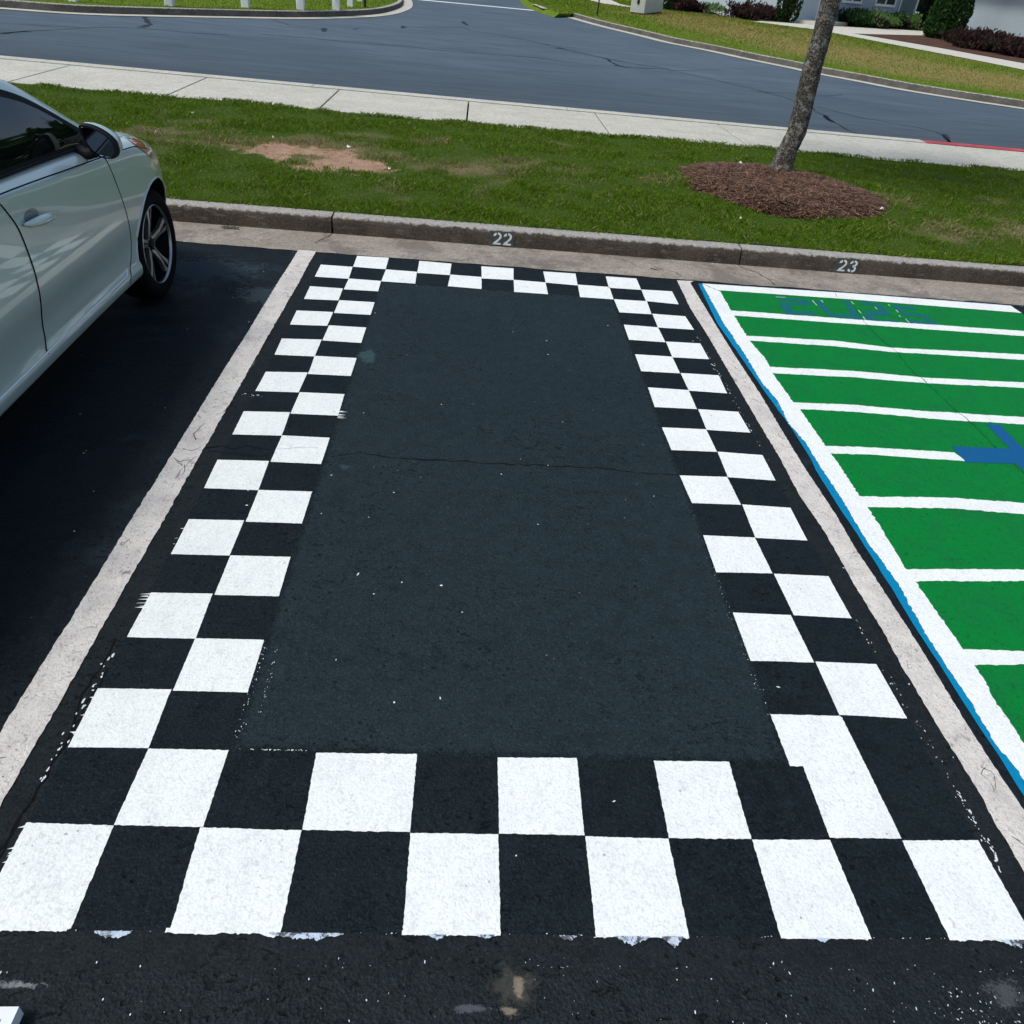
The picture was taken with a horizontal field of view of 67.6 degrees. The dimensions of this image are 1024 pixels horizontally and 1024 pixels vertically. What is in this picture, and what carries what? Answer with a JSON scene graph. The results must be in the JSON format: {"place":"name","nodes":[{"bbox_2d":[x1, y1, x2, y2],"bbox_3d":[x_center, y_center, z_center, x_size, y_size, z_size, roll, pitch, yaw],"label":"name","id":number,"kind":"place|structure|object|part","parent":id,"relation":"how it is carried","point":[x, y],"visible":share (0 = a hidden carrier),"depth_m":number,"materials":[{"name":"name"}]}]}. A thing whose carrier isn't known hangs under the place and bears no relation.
{"place":"outdoors","nodes":[
{"label":"outdoors","id":0,"kind":"place"},
{"bbox_2d":[20,0,397,10],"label":"lawn","id":1,"kind":"structure","parent":0,"point":[317,6],"depth_m":20.52,"materials":[{"name":"green plant"}]},
{"bbox_2d":[68,0,362,9],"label":"post and rail fence","id":2,"kind":"object","parent":1,"relation":"on","point":[300,4],"visible":0.82,"depth_m":21.22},
{"bbox_2d":[0,0,1023,148],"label":"road","id":3,"kind":"structure","parent":0,"point":[245,47],"depth_m":15.37,"materials":[{"name":"grey asphalt"}]},
{"bbox_2d":[0,0,412,18],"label":"kerb","id":4,"kind":"structure","parent":3,"relation":"on","point":[399,6],"depth_m":18.81,"materials":[{"name":"concrete"}]},
{"bbox_2d":[2,16,952,142],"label":"road cracks","id":5,"kind":"object","parent":3,"relation":"on","point":[946,137],"visible":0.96,"depth_m":16.58,"materials":[{"name":"grey asphalt"}]},
{"bbox_2d":[425,0,533,10],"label":"stop line","id":6,"kind":"object","parent":3,"relation":"on","point":[479,5],"visible":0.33,"depth_m":34.09,"materials":[{"name":"white paint"}]},
{"bbox_2d":[568,13,1023,108],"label":"kerb","id":7,"kind":"structure","parent":3,"relation":"on","point":[930,90],"depth_m":20.56,"materials":[{"name":"concrete"}]},
{"bbox_2d":[0,241,1023,808],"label":"parking lot","id":8,"kind":"structure","parent":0,"point":[98,415],"depth_m":3.29,"materials":[{"name":"black asphalt"}]},
{"bbox_2d":[0,79,176,415],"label":"parked car","id":9,"kind":"object","parent":8,"relation":"on","point":[87,236],"visible":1,"depth_m":3.34,"materials":[{"name":"silver metal"}]},
{"bbox_3d":[-1.968,-0.763,2.508,0.228,1.007,1.113,3,36,-4],"label":"door","id":10,"kind":"part","parent":9,"relation":"part of","materials":[{"name":"silver metal"}]},
{"bbox_3d":[-2.018,-1.331,2.728,0.146,0.419,2.100,3,36,-4],"label":"window frame","id":11,"kind":"part","parent":9,"relation":"part of","materials":[{"name":"black plastic"}]},
{"bbox_3d":[-1.990,-1.347,3.345,0.245,1.007,1.112,3,36,-4],"label":"door","id":12,"kind":"part","parent":9,"relation":"part of","materials":[{"name":"silver metal"}]},
{"bbox_2d":[0,250,315,805],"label":"parking line","id":13,"kind":"object","parent":8,"relation":"on","point":[27,721],"visible":1,"depth_m":2.66,"materials":[{"name":"beige paint"}]},
{"bbox_2d":[172,254,267,288],"bbox_3d":[-2.056,-1.557,4.941,1.149,0.001,0.846,3,36,-4],"label":"stain","id":14,"kind":"object","parent":8,"relation":"on","point":[201,270],"visible":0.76,"depth_m":4.97,"materials":[{"name":"black asphalt"}]},
{"bbox_2d":[231,286,274,303],"bbox_3d":[-1.570,-1.338,4.711,0.571,0.001,0.630,3,36,-4],"label":"stain","id":15,"kind":"object","parent":8,"relation":"on","point":[261,294],"visible":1,"depth_m":4.71,"materials":[{"name":"black asphalt"}]},
{"bbox_2d":[0,288,1021,1023],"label":"paint specks","id":16,"kind":"object","parent":8,"relation":"on","point":[614,800],"visible":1,"depth_m":2.03,"materials":[{"name":"white paint"}]},
{"bbox_2d":[0,253,1023,977],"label":"sealcoat","id":17,"kind":"object","parent":8,"relation":"on","point":[386,953],"visible":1,"depth_m":1.78,"materials":[{"name":"black asphalt"}]},
{"bbox_2d":[28,254,1023,938],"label":"black paint band","id":18,"kind":"object","parent":17,"relation":"on","point":[346,880],"visible":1,"depth_m":2.07,"materials":[{"name":"black paint"}]},
{"bbox_2d":[2,365,714,862],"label":"brush marks","id":19,"kind":"object","parent":18,"relation":"on","point":[94,697],"visible":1,"depth_m":2.13,"materials":[{"name":"white paint"}]},
{"bbox_2d":[230,282,788,764],"bbox_3d":[-0.037,-0.403,3.640,1.630,0.001,3.760,3,36,-4],"label":"sealcoat","id":20,"kind":"object","parent":18,"relation":"on","point":[590,616],"visible":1,"depth_m":2.80,"materials":[{"name":"black asphalt"}]},
{"bbox_2d":[356,351,373,361],"bbox_3d":[-0.781,-0.843,4.139,0.183,0.001,0.301,3,36,-4],"label":"stain","id":21,"kind":"object","parent":20,"relation":"on","point":[367,355],"visible":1,"depth_m":4.14,"materials":[{"name":"grey"}]},
{"bbox_2d":[0,256,1023,941],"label":"checkered border","id":22,"kind":"object","parent":18,"relation":"on","point":[236,880],"visible":1,"depth_m":2.04,"materials":[{"name":"white paint"}]},
{"bbox_2d":[94,931,1023,947],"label":"paint scrapes","id":23,"kind":"object","parent":17,"relation":"on","point":[674,941],"visible":1,"depth_m":1.74,"materials":[{"name":"white paint"}]},
{"bbox_2d":[0,266,1023,856],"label":"pavement cracks","id":24,"kind":"object","parent":8,"relation":"on","point":[74,722],"visible":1,"depth_m":2.25,"materials":[{"name":"black asphalt"}]},
{"bbox_2d":[173,221,1023,304],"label":"gutter","id":25,"kind":"object","parent":8,"relation":"on","point":[506,256],"visible":0.85,"depth_m":5.77,"materials":[{"name":"concrete"}]},
{"bbox_2d":[221,225,238,228],"bbox_3d":[-2.092,-2.119,5.682,0.126,0.014,0.021,3,36,-4],"label":"dead leaf","id":26,"kind":"object","parent":25,"relation":"on","point":[227,226],"visible":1,"depth_m":5.68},
{"bbox_2d":[315,233,774,284],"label":"gutter cracks","id":27,"kind":"object","parent":25,"relation":"on","point":[650,268],"visible":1,"depth_m":5.79,"materials":[{"name":"grey concrete"}]},
{"bbox_2d":[677,280,1023,870],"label":"parking line","id":28,"kind":"object","parent":8,"relation":"on","point":[1005,809],"visible":1,"depth_m":2.73,"materials":[{"name":"beige paint"}]},
{"bbox_2d":[698,283,1023,794],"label":"painted stall","id":29,"kind":"object","parent":8,"relation":"on","point":[922,479],"visible":1,"depth_m":3.88,"materials":[{"name":"green paint"}]},
{"bbox_2d":[853,305,1023,472],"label":"pavement cracks","id":30,"kind":"object","parent":29,"relation":"on","point":[938,394],"visible":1,"depth_m":4.34,"materials":[{"name":"green paint"}]},
{"bbox_2d":[0,967,1023,1023],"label":"lot aisle","id":31,"kind":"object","parent":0,"point":[159,995],"depth_m":1.64,"materials":[{"name":"asphalt"}]},
{"bbox_2d":[0,1007,23,1023],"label":"sign board","id":32,"kind":"object","parent":31,"relation":"on","point":[11,1015],"visible":1,"depth_m":1.51,"materials":[{"name":"white plastic"}]},
{"bbox_2d":[0,981,43,987],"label":"stain","id":33,"kind":"object","parent":31,"relation":"on","point":[12,984],"visible":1,"depth_m":1.58,"materials":[{"name":"white paint"}]},
{"bbox_2d":[455,1004,490,1012],"bbox_3d":[-0.080,1.053,1.622,0.152,0.001,0.029,3,36,-4],"label":"stain","id":34,"kind":"object","parent":31,"relation":"on","point":[469,1008],"visible":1,"depth_m":1.62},
{"bbox_2d":[501,1007,516,1014],"bbox_3d":[-0.005,1.062,1.620,0.064,0.001,0.039,3,36,-4],"label":"stain","id":35,"kind":"object","parent":31,"relation":"on","point":[507,1011],"visible":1,"depth_m":1.62,"materials":[{"name":"beige paint"}]},
{"bbox_2d":[487,962,540,1006],"bbox_3d":[0.003,1.034,1.660,0.167,0.001,0.170,18,38,17],"label":"stain","id":36,"kind":"object","parent":31,"relation":"on","point":[504,985],"visible":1,"depth_m":1.66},
{"bbox_2d":[513,977,523,997],"bbox_3d":[0.018,1.034,1.663,0.059,0.001,0.099,3,36,-4],"label":"stain","id":37,"kind":"object","parent":36,"relation":"on","point":[518,986],"visible":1,"depth_m":1.67,"materials":[{"name":"beige"}]},
{"bbox_2d":[983,978,1023,1009],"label":"stain","id":38,"kind":"object","parent":31,"relation":"on","point":[1006,994],"visible":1,"depth_m":1.74,"materials":[{"name":"grey"}]},
{"bbox_2d":[0,59,1023,170],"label":"sidewalk","id":39,"kind":"structure","parent":0,"point":[80,77],"depth_m":10.00,"materials":[{"name":"concrete"}]},
{"bbox_2d":[4,80,1023,265],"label":"grass verge","id":40,"kind":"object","parent":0,"point":[337,160],"depth_m":7.30,"materials":[{"name":"plant"}]},
{"bbox_2d":[177,198,1016,265],"bbox_3d":[0.663,-2.201,6.014,28.011,0.001,0.062,3,36,-4],"label":"turf edge","id":41,"kind":"object","parent":40,"relation":"on","point":[611,232],"visible":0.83,"depth_m":6.05,"materials":[{"name":"plant"}]},
{"bbox_2d":[677,161,889,220],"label":"mulch","id":42,"kind":"object","parent":40,"relation":"on","point":[772,210],"visible":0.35,"depth_m":7.24,"materials":[{"name":"brown wood"}]},
{"bbox_2d":[769,0,840,172],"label":"shade tree","id":43,"kind":"object","parent":42,"relation":"on","point":[790,144],"visible":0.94,"depth_m":7.83,"materials":[{"name":"brown plant"}]},
{"bbox_2d":[520,0,572,17],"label":"lawn","id":44,"kind":"structure","parent":0,"point":[527,4],"depth_m":33.27,"materials":[{"name":"green plant"}]},
{"bbox_2d":[591,0,630,6],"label":"path","id":45,"kind":"structure","parent":0,"point":[611,2],"depth_m":45.95,"materials":[{"name":"concrete"}]},
{"bbox_2d":[528,0,1023,99],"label":"lawn","id":46,"kind":"structure","parent":0,"point":[905,74],"depth_m":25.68,"materials":[{"name":"green plant"}]},
{"bbox_2d":[630,0,663,14],"bbox_3d":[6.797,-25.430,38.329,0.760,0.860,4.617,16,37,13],"label":"utility box","id":47,"kind":"object","parent":46,"relation":"on","point":[643,7],"visible":0.93,"depth_m":36.82,"materials":[{"name":"grey metal"}]},
{"bbox_2d":[674,10,794,22],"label":"mulch bed","id":48,"kind":"object","parent":46,"relation":"on","point":[749,19],"visible":0.2,"depth_m":44.76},
{"bbox_2d":[663,0,676,10],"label":"slim evergreen","id":49,"kind":"object","parent":48,"relation":"on","point":[667,5],"visible":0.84,"depth_m":44.30,"materials":[{"name":"green plant"}]},
{"bbox_2d":[671,0,701,11],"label":"loropetalum shrub","id":50,"kind":"object","parent":48,"relation":"on","point":[685,5],"visible":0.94,"depth_m":44.00,"materials":[{"name":"purple plant"}]},
{"bbox_2d":[691,1,712,12],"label":"loropetalum shrub","id":51,"kind":"object","parent":48,"relation":"on","point":[704,6],"visible":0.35,"depth_m":44.55,"materials":[{"name":"purple plant"}]},
{"bbox_2d":[701,2,725,14],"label":"leafy plant","id":52,"kind":"object","parent":48,"relation":"on","point":[717,7],"visible":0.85,"depth_m":44.09,"materials":[{"name":"green plant"}]},
{"bbox_2d":[714,10,734,16],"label":"flowering plant","id":53,"kind":"object","parent":48,"relation":"on","point":[721,12],"visible":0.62,"depth_m":43.85,"materials":[{"name":"white plant"}]},
{"bbox_2d":[725,0,776,20],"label":"loropetalum shrub","id":54,"kind":"object","parent":48,"relation":"on","point":[747,9],"visible":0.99,"depth_m":43.15,"materials":[{"name":"purple plant"}]},
{"bbox_2d":[754,4,782,20],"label":"loropetalum shrub","id":55,"kind":"object","parent":48,"relation":"on","point":[770,17],"visible":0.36,"depth_m":45.01,"materials":[{"name":"purple plant"}]},
{"bbox_2d":[775,0,803,21],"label":"slim evergreen","id":56,"kind":"object","parent":48,"relation":"on","point":[788,8],"visible":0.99,"depth_m":44.56,"materials":[{"name":"green plant"}]},
{"bbox_2d":[664,0,918,25],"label":"house","id":57,"kind":"structure","parent":46,"relation":"on","point":[808,12],"depth_m":49.23,"materials":[{"name":"grey"}]},
{"bbox_2d":[841,0,862,3],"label":"window","id":58,"kind":"structure","parent":57,"relation":"in","point":[843,1],"depth_m":49.34,"materials":[{"name":"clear glass"}]},
{"bbox_2d":[874,0,896,7],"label":"window","id":59,"kind":"structure","parent":57,"relation":"in","point":[884,3],"depth_m":51.96,"materials":[{"name":"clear glass"}]},
{"bbox_2d":[845,26,921,30],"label":"mulch bed","id":60,"kind":"object","parent":46,"relation":"on","point":[885,28],"visible":0.14,"depth_m":52.10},
{"bbox_2d":[837,7,873,27],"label":"garden shrub","id":61,"kind":"object","parent":60,"relation":"on","point":[855,17],"visible":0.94,"depth_m":48.64,"materials":[{"name":"green plant"}]},
{"bbox_2d":[859,6,902,27],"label":"garden shrub","id":62,"kind":"object","parent":60,"relation":"on","point":[880,20],"visible":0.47,"depth_m":49.45,"materials":[{"name":"green plant"}]},
{"bbox_2d":[879,10,924,30],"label":"garden shrub","id":63,"kind":"object","parent":60,"relation":"on","point":[905,20],"visible":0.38,"depth_m":52.73,"materials":[{"name":"green plant"}]},
{"bbox_2d":[906,22,923,29],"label":"garden shrub","id":64,"kind":"object","parent":60,"relation":"on","point":[921,26],"visible":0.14,"depth_m":54.69,"materials":[{"name":"green plant"}]},
{"bbox_2d":[916,0,936,22],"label":"evergreen tree","id":65,"kind":"object","parent":60,"relation":"on","point":[923,7],"visible":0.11,"depth_m":62.91,"materials":[{"name":"green plant"}]},
{"bbox_2d":[862,34,1023,62],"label":"mulch bed","id":66,"kind":"object","parent":46,"relation":"on","point":[930,41],"visible":0.4,"depth_m":37.96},
{"bbox_2d":[922,0,974,38],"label":"arborvitae","id":67,"kind":"object","parent":66,"relation":"on","point":[950,14],"visible":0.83,"depth_m":43.46,"materials":[{"name":"green plant"}]},
{"bbox_2d":[937,26,969,38],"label":"loropetalum shrub","id":68,"kind":"object","parent":66,"relation":"on","point":[947,31],"visible":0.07,"depth_m":41.38,"materials":[{"name":"purple plant"}]},
{"bbox_2d":[941,25,1006,50],"bbox_3d":[22.987,-23.121,37.370,3.477,1.061,3.003,-13,40,-25],"label":"loropetalum shrub","id":69,"kind":"object","parent":66,"relation":"on","point":[961,39],"visible":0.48,"depth_m":37.09,"materials":[{"name":"purple plant"}]},
{"bbox_2d":[965,30,1023,52],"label":"loropetalum shrub","id":70,"kind":"object","parent":66,"relation":"on","point":[987,43],"visible":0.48,"depth_m":35.96,"materials":[{"name":"purple plant"}]},
{"bbox_2d":[991,36,1023,57],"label":"loropetalum shrub","id":71,"kind":"object","parent":66,"relation":"on","point":[1014,47],"visible":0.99,"depth_m":34.30,"materials":[{"name":"purple plant"}]},
{"bbox_2d":[959,0,1023,36],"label":"house","id":72,"kind":"structure","parent":46,"relation":"on","point":[1007,16],"depth_m":44.27,"materials":[{"name":"white"}]},
{"bbox_2d":[755,21,1023,69],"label":"path","id":73,"kind":"structure","parent":0,"point":[853,31],"depth_m":37.17,"materials":[{"name":"concrete"}]},
{"label":"ground","id":74,"kind":"structure","parent":0,"visible":0},
{"bbox_2d":[0,55,1023,151],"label":"kerb","id":75,"kind":"structure","parent":74,"relation":"on","point":[338,88],"depth_m":10.75,"materials":[{"name":"concrete"}]},
{"bbox_2d":[166,198,1023,286],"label":"kerb","id":76,"kind":"structure","parent":74,"relation":"on","point":[231,214],"depth_m":5.93,"materials":[{"name":"concrete"}]},
{"bbox_2d":[489,231,514,246],"bbox_3d":[-0.077,-2.095,5.867,0.199,0.116,0.002,3,36,-4],"label":"stall number","id":77,"kind":"object","parent":76,"relation":"attached to","point":[500,238],"visible":1,"depth_m":5.87,"materials":[{"name":"white paint"}]},
{"bbox_2d":[833,258,860,272],"bbox_3d":[2.657,-1.953,6.074,0.198,0.119,0.002,3,36,-4],"label":"stall number","id":78,"kind":"object","parent":76,"relation":"attached to","point":[843,265],"visible":1,"depth_m":6.07,"materials":[{"name":"white paint"}]}
]}

